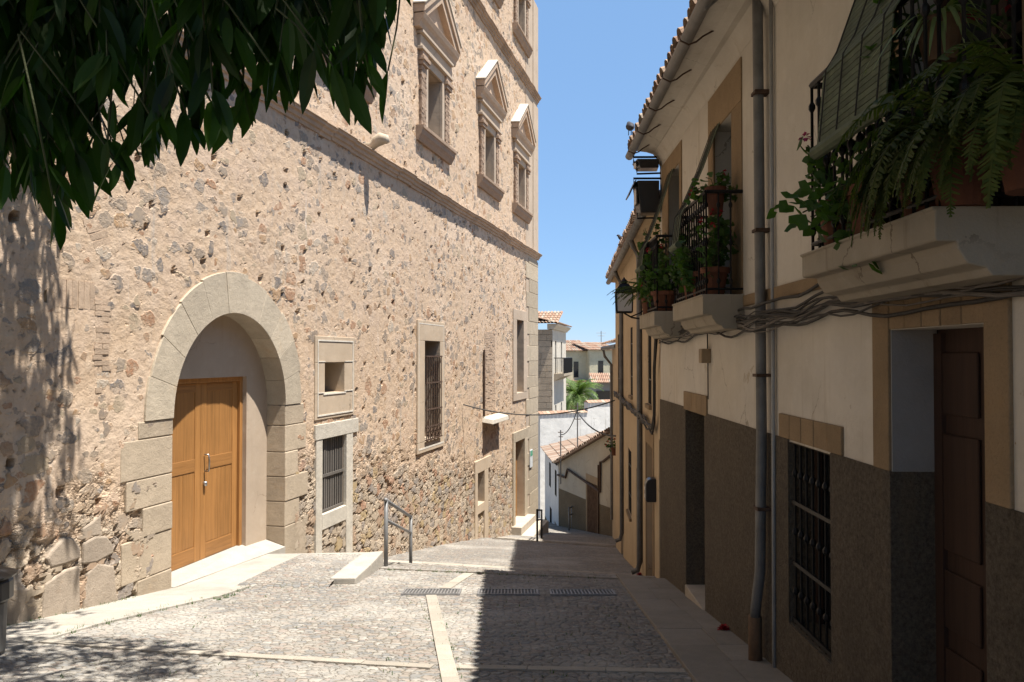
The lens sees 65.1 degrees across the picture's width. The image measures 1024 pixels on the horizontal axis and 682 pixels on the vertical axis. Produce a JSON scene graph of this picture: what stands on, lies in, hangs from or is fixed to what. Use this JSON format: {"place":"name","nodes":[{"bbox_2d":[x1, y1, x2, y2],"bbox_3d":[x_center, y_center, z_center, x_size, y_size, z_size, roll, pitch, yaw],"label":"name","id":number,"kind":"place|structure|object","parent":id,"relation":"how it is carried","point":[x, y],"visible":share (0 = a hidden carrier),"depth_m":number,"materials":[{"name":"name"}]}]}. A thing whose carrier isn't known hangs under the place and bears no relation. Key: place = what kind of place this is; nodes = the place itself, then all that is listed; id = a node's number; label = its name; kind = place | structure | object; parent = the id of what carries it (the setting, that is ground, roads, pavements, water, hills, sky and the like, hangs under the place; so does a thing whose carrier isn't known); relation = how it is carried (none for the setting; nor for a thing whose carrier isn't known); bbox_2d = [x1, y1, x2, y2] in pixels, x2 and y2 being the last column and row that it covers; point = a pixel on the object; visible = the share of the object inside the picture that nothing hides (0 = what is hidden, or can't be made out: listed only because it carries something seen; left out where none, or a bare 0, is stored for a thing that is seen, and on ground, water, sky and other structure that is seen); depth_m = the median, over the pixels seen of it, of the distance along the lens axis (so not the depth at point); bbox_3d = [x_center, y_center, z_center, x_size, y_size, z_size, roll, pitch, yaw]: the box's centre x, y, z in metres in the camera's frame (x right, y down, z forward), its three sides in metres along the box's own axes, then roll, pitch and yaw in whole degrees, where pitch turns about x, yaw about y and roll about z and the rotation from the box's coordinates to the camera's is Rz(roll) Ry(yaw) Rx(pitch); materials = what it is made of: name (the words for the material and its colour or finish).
{"place":"outdoors","nodes":[
{"label":"outdoors","id":0,"kind":"place"},
{"bbox_2d":[0,585,247,654],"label":"sidewalk","id":1,"kind":"structure","parent":0,"point":[35,631],"depth_m":8.44,"materials":[{"name":"grey stone"}]},
{"bbox_2d":[0,566,17,652],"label":"litter bin","id":2,"kind":"object","parent":1,"relation":"on","point":[7,574],"visible":1,"depth_m":6.70,"materials":[{"name":"metal"}]},
{"bbox_2d":[0,565,693,681],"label":"street","id":3,"kind":"structure","parent":0,"point":[548,622],"depth_m":7.42,"materials":[{"name":"grey stone"}]},
{"bbox_2d":[39,639,433,669],"bbox_3d":[-2.421,2.658,6.718,3.691,0.218,0.167,0,-1,14],"label":"paving strip","id":4,"kind":"object","parent":3,"relation":"on","point":[336,661],"visible":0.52,"depth_m":6.63,"materials":[{"name":"stone"}]},
{"bbox_2d":[179,551,382,586],"bbox_3d":[-3.259,3.485,11.535,2.478,0.639,2.800,0,-1,0],"label":"landing","id":5,"kind":"object","parent":3,"relation":"on","point":[363,566],"visible":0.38,"depth_m":11.26,"materials":[{"name":"grey stone"}]},
{"bbox_2d":[238,554,361,588],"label":"landing cobbles","id":6,"kind":"object","parent":5,"relation":"on","point":[310,570],"visible":0.97,"depth_m":11.09,"materials":[{"name":"grey stone"}]},
{"bbox_2d":[9,568,629,679],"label":"weeds","id":7,"kind":"object","parent":3,"relation":"on","point":[226,596],"visible":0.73,"depth_m":8.41,"materials":[{"name":"green plant"}]},
{"bbox_2d":[401,588,461,595],"bbox_3d":[-0.995,3.141,9.963,0.720,0.072,0.400,0,-9,0],"label":"drain grate","id":8,"kind":"object","parent":3,"relation":"on","point":[431,591],"visible":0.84,"depth_m":9.95,"materials":[{"name":"metal"}]},
{"bbox_2d":[426,595,459,681],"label":"paving strip","id":9,"kind":"object","parent":3,"relation":"on","point":[447,666],"visible":0.78,"depth_m":7.07,"materials":[{"name":"stone"}]},
{"bbox_2d":[440,573,473,587],"bbox_3d":[-0.746,3.314,10.986,0.150,0.272,1.413,0,-1,9],"label":"paving strip","id":10,"kind":"object","parent":3,"relation":"on","point":[457,580],"visible":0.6,"depth_m":10.91,"materials":[{"name":"stone"}]},
{"bbox_2d":[379,568,618,579],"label":"stair edge","id":11,"kind":"structure","parent":3,"relation":"on","point":[564,576],"depth_m":11.60,"materials":[{"name":"stone"}]},
{"bbox_2d":[477,589,538,595],"bbox_3d":[-0.050,3.138,9.944,0.750,0.072,0.400,0,-9,0],"label":"drain grate","id":12,"kind":"object","parent":3,"relation":"on","point":[508,592],"visible":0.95,"depth_m":9.94,"materials":[{"name":"metal"}]},
{"bbox_2d":[455,664,685,674],"bbox_3d":[0.422,2.577,6.217,1.809,0.114,0.110,0,-1,4],"label":"paving strip","id":13,"kind":"object","parent":3,"relation":"on","point":[512,668],"visible":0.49,"depth_m":6.20,"materials":[{"name":"stone"}]},
{"bbox_2d":[549,589,615,596],"bbox_3d":[0.865,3.133,9.914,0.800,0.072,0.400,0,-9,0],"label":"drain grate","id":14,"kind":"object","parent":3,"relation":"on","point":[580,592],"visible":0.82,"depth_m":9.89,"materials":[{"name":"metal"}]},
{"bbox_2d":[383,538,638,573],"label":"street","id":15,"kind":"structure","parent":0,"point":[516,553],"depth_m":18.57,"materials":[{"name":"grey stone"}]},
{"bbox_2d":[383,560,636,574],"bbox_3d":[-0.553,4.583,15.710,7.884,0.527,0.162,0,-1,17],"label":"stair edge","id":16,"kind":"object","parent":15,"relation":"on","point":[438,563],"visible":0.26,"depth_m":15.66,"materials":[{"name":"stone"}]},
{"bbox_2d":[492,538,613,546],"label":"stair edge","id":17,"kind":"structure","parent":15,"relation":"on","point":[553,542],"depth_m":23.66,"materials":[{"name":"stone"}]},
{"bbox_2d":[383,562,640,575],"bbox_3d":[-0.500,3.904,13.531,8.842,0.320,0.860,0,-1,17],"label":"street","id":18,"kind":"structure","parent":0,"point":[490,568],"depth_m":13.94,"materials":[{"name":"grey stone"}]},
{"bbox_2d":[388,564,521,570],"bbox_3d":[-0.553,4.196,13.917,7.884,0.775,0.162,0,-1,17],"label":"stair edge","id":19,"kind":"object","parent":18,"relation":"on","point":[435,566],"visible":0.02,"depth_m":14.12,"materials":[{"name":"stone"}]},
{"bbox_2d":[383,564,654,576],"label":"step","id":20,"kind":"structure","parent":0,"point":[503,570],"depth_m":12.99,"materials":[{"name":"grey stone"}]},
{"bbox_2d":[502,518,615,544],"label":"street","id":21,"kind":"structure","parent":0,"point":[557,533],"depth_m":28.84,"materials":[{"name":"grey stone"}]},
{"bbox_2d":[498,537,615,545],"bbox_3d":[1.997,6.596,25.590,5.269,0.362,0.162,0,-1,17],"label":"stair edge","id":22,"kind":"object","parent":21,"relation":"on","point":[560,541],"visible":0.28,"depth_m":25.69,"materials":[{"name":"stone"}]},
{"bbox_2d":[534,0,688,344],"label":"sky","id":23,"kind":"structure","parent":0,"point":[599,61],"materials":[{"name":"blue"}]},
{"bbox_2d":[616,573,793,681],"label":"sidewalk","id":24,"kind":"structure","parent":0,"point":[700,646],"depth_m":7.22,"materials":[{"name":"grey concrete"}]},
{"bbox_2d":[717,623,728,630],"bbox_3d":[1.997,2.700,7.575,0.140,0.074,0.145,0,-1,0],"label":"fallen blossom","id":25,"kind":"object","parent":24,"relation":"on","point":[723,627],"visible":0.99,"depth_m":7.56,"materials":[{"name":"red plant"}]},
{"bbox_3d":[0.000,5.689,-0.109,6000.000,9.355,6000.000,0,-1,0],"label":"ground","id":26,"kind":"structure","parent":0,"visible":0},
{"bbox_2d":[0,0,411,249],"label":"broadleaf tree","id":27,"kind":"object","parent":26,"relation":"on","point":[67,67],"visible":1,"depth_m":2.14,"materials":[{"name":"green plant"}]},
{"bbox_2d":[0,0,548,625],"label":"stone palace","id":28,"kind":"structure","parent":26,"relation":"on","point":[276,328],"depth_m":13.19,"materials":[{"name":"stone"}]},
{"bbox_2d":[171,376,242,570],"bbox_3d":[-4.454,1.831,11.532,0.152,2.640,2.020,0,-1,13],"label":"door","id":29,"kind":"structure","parent":28,"relation":"in","point":[206,472],"depth_m":11.65,"materials":[{"name":"brown wood"}]},
{"bbox_2d":[314,336,354,420],"bbox_3d":[-3.501,0.664,14.822,0.564,1.480,1.620,0,-1,13],"label":"window","id":30,"kind":"structure","parent":28,"relation":"in","point":[334,357],"depth_m":14.88,"materials":[{"name":"beige stone"}]},
{"bbox_2d":[313,418,358,552],"bbox_3d":[-3.408,2.760,14.842,0.418,2.550,1.780,0,-1,13],"label":"window","id":31,"kind":"structure","parent":28,"relation":"in","point":[333,462],"depth_m":14.79,"materials":[{"name":"white stone"}]},
{"bbox_2d":[322,54,376,104],"bbox_3d":[-3.158,-6.163,15.066,0.300,2.660,2.600,0,-1,13],"label":"window","id":32,"kind":"structure","parent":28,"relation":"in","point":[368,96],"depth_m":16.05,"materials":[{"name":"stone"}]},
{"bbox_2d":[415,320,444,454],"bbox_3d":[-2.189,1.108,19.977,0.515,3.190,2.030,0,-1,13],"label":"window","id":33,"kind":"structure","parent":28,"relation":"in","point":[430,354],"depth_m":19.97,"materials":[{"name":"stone"}]},
{"bbox_2d":[413,0,461,164],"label":"window","id":34,"kind":"structure","parent":28,"relation":"in","point":[439,46],"depth_m":20.37,"materials":[{"name":"stone"}]},
{"bbox_2d":[473,455,490,538],"bbox_3d":[-1.041,5.006,24.568,0.370,2.830,1.840,0,-1,13],"label":"window","id":35,"kind":"structure","parent":28,"relation":"in","point":[481,466],"depth_m":24.64,"materials":[{"name":"beige stone"}]},
{"bbox_2d":[476,60,508,201],"bbox_3d":[-0.826,-6.776,25.421,0.780,4.282,2.920,0,-1,13],"label":"window","id":36,"kind":"structure","parent":28,"relation":"in","point":[493,106],"depth_m":25.44,"materials":[{"name":"stone"}]},
{"bbox_2d":[493,0,503,8],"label":"window","id":37,"kind":"structure","parent":28,"relation":"in","point":[499,3],"depth_m":26.47,"materials":[{"name":"stone"}]},
{"bbox_2d":[512,309,526,400],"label":"window","id":38,"kind":"structure","parent":28,"relation":"in","point":[519,341],"depth_m":30.09,"materials":[{"name":"beige stone"}]},
{"bbox_2d":[511,428,527,525],"bbox_3d":[0.141,5.376,29.497,0.392,4.180,2.330,0,-1,13],"label":"side door","id":39,"kind":"structure","parent":28,"relation":"in","point":[519,475],"depth_m":30.14,"materials":[{"name":"stone"}]},
{"bbox_2d":[512,0,532,57],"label":"window","id":40,"kind":"structure","parent":28,"relation":"in","point":[520,26],"depth_m":30.45,"materials":[{"name":"stone"}]},
{"bbox_2d":[511,104,535,223],"bbox_3d":[0.233,-6.691,29.846,0.780,4.282,2.920,0,-1,13],"label":"window","id":41,"kind":"structure","parent":28,"relation":"in","point":[522,130],"depth_m":29.78,"materials":[{"name":"beige stone"}]},
{"bbox_2d":[463,400,614,414],"bbox_3d":[0.776,1.884,22.652,4.313,0.433,0.033,0,-1,-4],"label":"wire","id":42,"kind":"object","parent":28,"relation":"attached to","point":[539,414],"visible":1,"depth_m":22.64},
{"bbox_2d":[384,498,412,566],"bbox_3d":[-1.970,3.516,14.065,0.063,2.063,3.090,0,-1,0],"label":"handrail","id":43,"kind":"object","parent":26,"relation":"on","point":[392,504],"visible":0.82,"depth_m":12.89,"materials":[{"name":"grey metal"}]},
{"bbox_2d":[536,509,542,540],"bbox_3d":[0.880,5.926,25.641,0.064,1.683,3.058,0,-1,5],"label":"handrail","id":44,"kind":"object","parent":26,"relation":"on","point":[537,519],"visible":0.82,"depth_m":24.54,"materials":[{"name":"black metal"}]},
{"bbox_2d":[538,311,572,410],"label":"corner townhouse","id":45,"kind":"structure","parent":26,"relation":"on","point":[554,367],"depth_m":48.47,"materials":[{"name":"paint"}]},
{"bbox_2d":[568,506,571,529],"bbox_3d":[2.500,7.621,34.260,0.065,1.393,1.765,0,-1,9],"label":"handrail","id":46,"kind":"object","parent":26,"relation":"on","point":[569,514],"visible":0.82,"depth_m":33.45,"materials":[{"name":"black metal"}]},
{"bbox_2d":[540,431,601,525],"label":"white house","id":47,"kind":"structure","parent":26,"relation":"on","point":[552,451],"depth_m":40.46,"materials":[{"name":"paint"}]},
{"bbox_2d":[549,462,550,487],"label":"window","id":48,"kind":"structure","parent":47,"relation":"in","point":[549,462],"depth_m":40.60,"materials":[{"name":"grey glass"}]},
{"bbox_2d":[555,470,556,496],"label":"window","id":49,"kind":"structure","parent":47,"relation":"in","point":[555,470],"depth_m":37.79,"materials":[{"name":"grey glass"}]},
{"bbox_2d":[538,399,609,518],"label":"garden wall","id":50,"kind":"structure","parent":26,"relation":"on","point":[597,418],"depth_m":46.40,"materials":[{"name":"paint"}]},
{"bbox_2d":[552,427,611,535],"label":"corner house","id":51,"kind":"structure","parent":26,"relation":"on","point":[584,489],"depth_m":33.06,"materials":[{"name":"beige paint"}]},
{"bbox_2d":[558,430,562,483],"bbox_3d":[2.180,5.188,35.907,0.240,2.400,0.060,0,-1,0],"label":"utility mast","id":52,"kind":"object","parent":51,"relation":"on","point":[560,432],"visible":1,"depth_m":35.89,"materials":[{"name":"grey metal"}]},
{"bbox_2d":[574,403,580,445],"bbox_3d":[2.820,4.312,34.524,0.300,3.300,0.060,0,-1,0],"label":"utility mast","id":53,"kind":"object","parent":51,"relation":"on","point":[577,406],"visible":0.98,"depth_m":34.51,"materials":[{"name":"grey metal"}]},
{"bbox_2d":[587,481,596,532],"bbox_3d":[3.259,7.199,32.536,0.014,2.850,1.196,0,-1,-14],"label":"door","id":54,"kind":"structure","parent":51,"relation":"in","point":[591,493],"depth_m":32.61,"materials":[{"name":"brown wood"}]},
{"bbox_2d":[566,378,603,409],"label":"palm tree","id":55,"kind":"object","parent":26,"relation":"on","point":[577,395],"visible":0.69,"depth_m":59.48,"materials":[{"name":"green plant"}]},
{"bbox_2d":[566,340,611,409],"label":"yellow house","id":56,"kind":"structure","parent":26,"relation":"on","point":[587,358],"depth_m":92.08,"materials":[{"name":"paint"}]},
{"bbox_2d":[574,362,577,376],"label":"window","id":57,"kind":"structure","parent":56,"relation":"in","point":[575,363],"depth_m":92.13,"materials":[{"name":"grey glass"}]},
{"bbox_2d":[598,361,602,372],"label":"window","id":58,"kind":"structure","parent":56,"relation":"in","point":[600,363],"depth_m":91.21,"materials":[{"name":"grey glass"}]},
{"bbox_2d":[589,373,609,399],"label":"house","id":59,"kind":"structure","parent":26,"relation":"on","point":[602,378],"depth_m":83.92,"materials":[{"name":"grey paint"}]},
{"bbox_2d":[596,391,609,399],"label":"window","id":60,"kind":"structure","parent":59,"relation":"in","point":[602,395],"depth_m":83.84,"materials":[{"name":"grey glass"}]},
{"bbox_2d":[601,338,615,538],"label":"building","id":61,"kind":"structure","parent":26,"relation":"on","point":[612,432],"depth_m":29.34,"materials":[{"name":"paint"}]},
{"bbox_2d":[604,438,615,455],"bbox_3d":[3.253,3.353,25.572,0.615,0.573,0.399,0,-1,0],"label":"flower pot","id":62,"kind":"object","parent":61,"relation":"attached to","point":[613,449],"visible":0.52,"depth_m":25.51,"materials":[{"name":"ceramic"}]},
{"bbox_2d":[605,190,660,577],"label":"ochre house","id":63,"kind":"structure","parent":26,"relation":"on","point":[637,539],"depth_m":15.76,"materials":[{"name":"paint"}]},
{"bbox_2d":[577,412,615,436],"bbox_3d":[2.908,3.004,28.861,0.045,0.350,11.378,0,-1,-1],"label":"wire","id":64,"kind":"object","parent":63,"relation":"attached to","point":[596,430],"visible":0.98,"depth_m":27.70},
{"bbox_2d":[617,335,618,393],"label":"window","id":65,"kind":"structure","parent":63,"relation":"in","point":[618,335],"depth_m":22.06,"materials":[{"name":"beige stone"}]},
{"bbox_2d":[614,277,642,319],"bbox_3d":[1.950,-0.690,12.993,0.586,0.703,0.320,0,-1,4],"label":"wall lantern","id":66,"kind":"object","parent":63,"relation":"attached to","point":[620,307],"depth_m":12.88,"materials":[{"name":"black glass"}]},
{"bbox_2d":[626,449,631,521],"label":"window","id":67,"kind":"structure","parent":63,"relation":"in","point":[630,506],"depth_m":17.70,"materials":[{"name":"beige stone"}]},
{"bbox_2d":[628,327,632,399],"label":"window","id":68,"kind":"structure","parent":63,"relation":"in","point":[630,397],"depth_m":17.01,"materials":[{"name":"beige stone"}]},
{"bbox_2d":[613,339,657,434],"bbox_3d":[2.491,0.738,17.203,0.060,1.540,11.678,0,-1,4],"label":"cable bundle","id":69,"kind":"object","parent":63,"relation":"attached to","point":[641,419],"visible":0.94,"depth_m":11.90,"materials":[{"name":"grey rubber"}]},
{"bbox_2d":[645,335,651,409],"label":"window","id":70,"kind":"structure","parent":63,"relation":"in","point":[648,406],"depth_m":13.14,"materials":[{"name":"beige stone"}]},
{"bbox_2d":[644,477,655,501],"bbox_3d":[2.100,2.259,12.203,0.166,0.350,0.240,0,-1,4],"label":"mailbox","id":71,"kind":"object","parent":63,"relation":"attached to","point":[649,489],"visible":1,"depth_m":12.09,"materials":[{"name":"black metal"}]},
{"bbox_2d":[625,0,1023,681],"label":"plastered house","id":72,"kind":"structure","parent":26,"relation":"on","point":[841,498],"depth_m":5.12,"materials":[{"name":"beige paint"}]},
{"bbox_2d":[607,278,650,313],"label":"potted fern","id":73,"kind":"object","parent":72,"relation":"on","point":[644,305],"visible":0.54,"depth_m":10.70,"materials":[{"name":"green plant"}]},
{"bbox_2d":[626,121,634,134],"bbox_3d":[1.612,-2.926,10.947,0.119,0.221,0.333,0,-1,0],"label":"pigeon","id":74,"kind":"object","parent":72,"relation":"on","point":[630,126],"visible":1,"depth_m":10.88,"materials":[{"name":"grey"}]},
{"bbox_2d":[626,177,660,218],"bbox_3d":[1.877,-2.028,11.403,0.485,0.596,0.340,0,-1,1],"label":"floodlight","id":75,"kind":"object","parent":72,"relation":"attached to","point":[646,194],"visible":0.91,"depth_m":11.26,"materials":[{"name":"black plastic"}]},
{"bbox_2d":[632,156,660,174],"bbox_3d":[1.922,-2.503,11.432,0.396,0.266,0.314,0,-1,1],"label":"floodlight","id":76,"kind":"object","parent":72,"relation":"attached to","point":[651,166],"visible":0.96,"depth_m":11.36,"materials":[{"name":"black plastic"}]},
{"bbox_2d":[637,217,668,282],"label":"potted plant","id":77,"kind":"object","parent":72,"relation":"on","point":[640,244],"visible":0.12,"depth_m":10.77,"materials":[{"name":"green plant"}]},
{"bbox_2d":[635,168,673,273],"bbox_3d":[1.867,-1.569,10.544,0.452,1.327,0.420,0,-1,1],"label":"roll up blind","id":78,"kind":"object","parent":72,"relation":"hanging from","point":[640,266],"visible":1,"depth_m":10.49,"materials":[{"name":"green wood"}]},
{"bbox_2d":[633,248,676,307],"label":"potted plant","id":79,"kind":"object","parent":72,"relation":"on","point":[644,290],"visible":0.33,"depth_m":10.17,"materials":[{"name":"green plant"}]},
{"bbox_2d":[644,244,676,310],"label":"potted geranium","id":80,"kind":"object","parent":72,"relation":"on","point":[662,278],"visible":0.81,"depth_m":9.80,"materials":[{"name":"plant"}]},
{"bbox_2d":[662,140,681,278],"bbox_3d":[2.109,-1.413,10.558,0.036,2.110,1.380,0,-1,1],"label":"balcony door","id":81,"kind":"structure","parent":72,"relation":"in","point":[675,158],"depth_m":10.77,"materials":[{"name":"beige stone"}]},
{"bbox_2d":[666,235,702,299],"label":"potted plant","id":82,"kind":"object","parent":72,"relation":"on","point":[675,277],"visible":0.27,"depth_m":8.09,"materials":[{"name":"green plant"}]},
{"bbox_2d":[673,220,707,300],"bbox_3d":[1.871,-0.871,8.326,0.387,0.940,0.470,0,-1,0],"label":"potted geranium","id":83,"kind":"object","parent":72,"relation":"on","point":[684,246],"visible":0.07,"depth_m":8.39,"materials":[{"name":"plant"}]},
{"bbox_2d":[668,122,719,252],"bbox_3d":[1.831,-1.536,8.074,0.452,1.247,0.360,0,-1,1],"label":"roll up blind","id":84,"kind":"object","parent":72,"relation":"hanging from","point":[675,243],"visible":0.89,"depth_m":8.03,"materials":[{"name":"green wood"}]},
{"bbox_2d":[674,237,729,296],"bbox_3d":[1.780,-0.749,7.607,0.494,0.669,0.674,0,-1,0],"label":"potted geranium","id":85,"kind":"object","parent":72,"relation":"on","point":[688,273],"visible":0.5,"depth_m":7.62,"materials":[{"name":"plant"}]},
{"bbox_2d":[684,169,737,214],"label":"potted geranium","id":86,"kind":"object","parent":72,"relation":"on","point":[712,197],"visible":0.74,"depth_m":7.31,"materials":[{"name":"plant"}]},
{"bbox_2d":[696,208,738,293],"bbox_3d":[1.837,-0.811,7.299,0.401,0.781,0.432,0,-1,0],"label":"potted geranium","id":87,"kind":"object","parent":72,"relation":"on","point":[712,255],"visible":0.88,"depth_m":7.20,"materials":[{"name":"plant"}]},
{"bbox_2d":[708,57,742,293],"bbox_3d":[2.067,-1.471,7.789,0.036,2.120,1.280,0,-1,1],"label":"door frame","id":88,"kind":"structure","parent":72,"relation":"in","point":[727,99],"depth_m":7.38,"materials":[{"name":"beige stone"}]},
{"bbox_2d":[779,413,843,657],"bbox_3d":[2.152,1.305,5.470,0.280,1.540,1.193,0,-1,1],"label":"window","id":89,"kind":"structure","parent":72,"relation":"in","point":[821,435],"depth_m":5.57,"materials":[{"name":"black metal"}]},
{"bbox_2d":[766,132,895,269],"bbox_3d":[1.775,-0.700,4.138,0.675,0.824,0.831,-1,-2,45],"label":"potted geranium","id":90,"kind":"object","parent":72,"relation":"on","point":[800,220],"visible":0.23,"depth_m":4.07,"materials":[{"name":"plant"}]},
{"bbox_2d":[659,277,1023,344],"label":"cable bundle","id":91,"kind":"object","parent":72,"relation":"attached to","point":[989,294],"visible":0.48,"depth_m":4.80,"materials":[{"name":"grey rubber"}]},
{"bbox_2d":[800,124,899,274],"bbox_3d":[1.732,-0.662,3.813,0.507,0.758,0.543,1,-1,-43],"label":"potted ivy","id":92,"kind":"object","parent":72,"relation":"on","point":[832,208],"visible":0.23,"depth_m":3.78,"materials":[{"name":"plant"}]},
{"bbox_2d":[809,0,899,159],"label":"roll up blind","id":93,"kind":"object","parent":72,"relation":"hanging from","point":[851,92],"visible":0.98,"depth_m":3.66,"materials":[{"name":"green wood"}]},
{"bbox_2d":[831,110,907,222],"bbox_3d":[1.822,-0.844,3.944,0.436,0.718,0.429,1,-1,-27],"label":"potted geranium","id":94,"kind":"object","parent":72,"relation":"on","point":[840,165],"visible":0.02,"depth_m":3.95,"materials":[{"name":"plant"}]},
{"bbox_2d":[844,130,938,239],"bbox_3d":[1.646,-0.640,3.253,0.462,0.467,0.466,0,-1,0],"label":"potted fern","id":95,"kind":"object","parent":72,"relation":"on","point":[906,211],"visible":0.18,"depth_m":3.25,"materials":[{"name":"green plant"}]},
{"bbox_2d":[828,87,995,246],"bbox_3d":[1.573,-0.662,3.062,0.611,0.578,0.797,0,-1,-19],"label":"potted fern","id":96,"kind":"object","parent":72,"relation":"on","point":[957,188],"visible":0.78,"depth_m":3.00,"materials":[{"name":"green plant"}]},
{"bbox_2d":[859,0,1021,128],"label":"potted plant","id":97,"kind":"object","parent":72,"relation":"on","point":[894,62],"visible":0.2,"depth_m":3.46,"materials":[{"name":"green plant"}]},
{"bbox_2d":[862,0,1021,95],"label":"spider plant","id":98,"kind":"object","parent":72,"relation":"hanging from","point":[951,27],"visible":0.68,"depth_m":3.21,"materials":[{"name":"green plant"}]},
{"bbox_2d":[879,38,1023,208],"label":"potted fern","id":99,"kind":"object","parent":72,"relation":"on","point":[1003,123],"visible":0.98,"depth_m":2.58,"materials":[{"name":"green plant"}]},
{"bbox_2d":[893,0,1023,205],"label":"balcony door","id":100,"kind":"structure","parent":72,"relation":"in","point":[981,35],"depth_m":3.59,"materials":[{"name":"brown wood"}]},
{"bbox_2d":[933,327,986,681],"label":"door","id":101,"kind":"structure","parent":72,"relation":"in","point":[958,354],"depth_m":4.01,"materials":[{"name":"brown wood"}]},
{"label":"street","id":102,"kind":"structure","parent":0,"visible":0},
{"bbox_2d":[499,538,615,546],"bbox_3d":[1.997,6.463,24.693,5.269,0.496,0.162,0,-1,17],"label":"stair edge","id":103,"kind":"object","parent":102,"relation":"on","point":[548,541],"visible":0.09,"depth_m":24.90,"materials":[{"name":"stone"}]}
]}

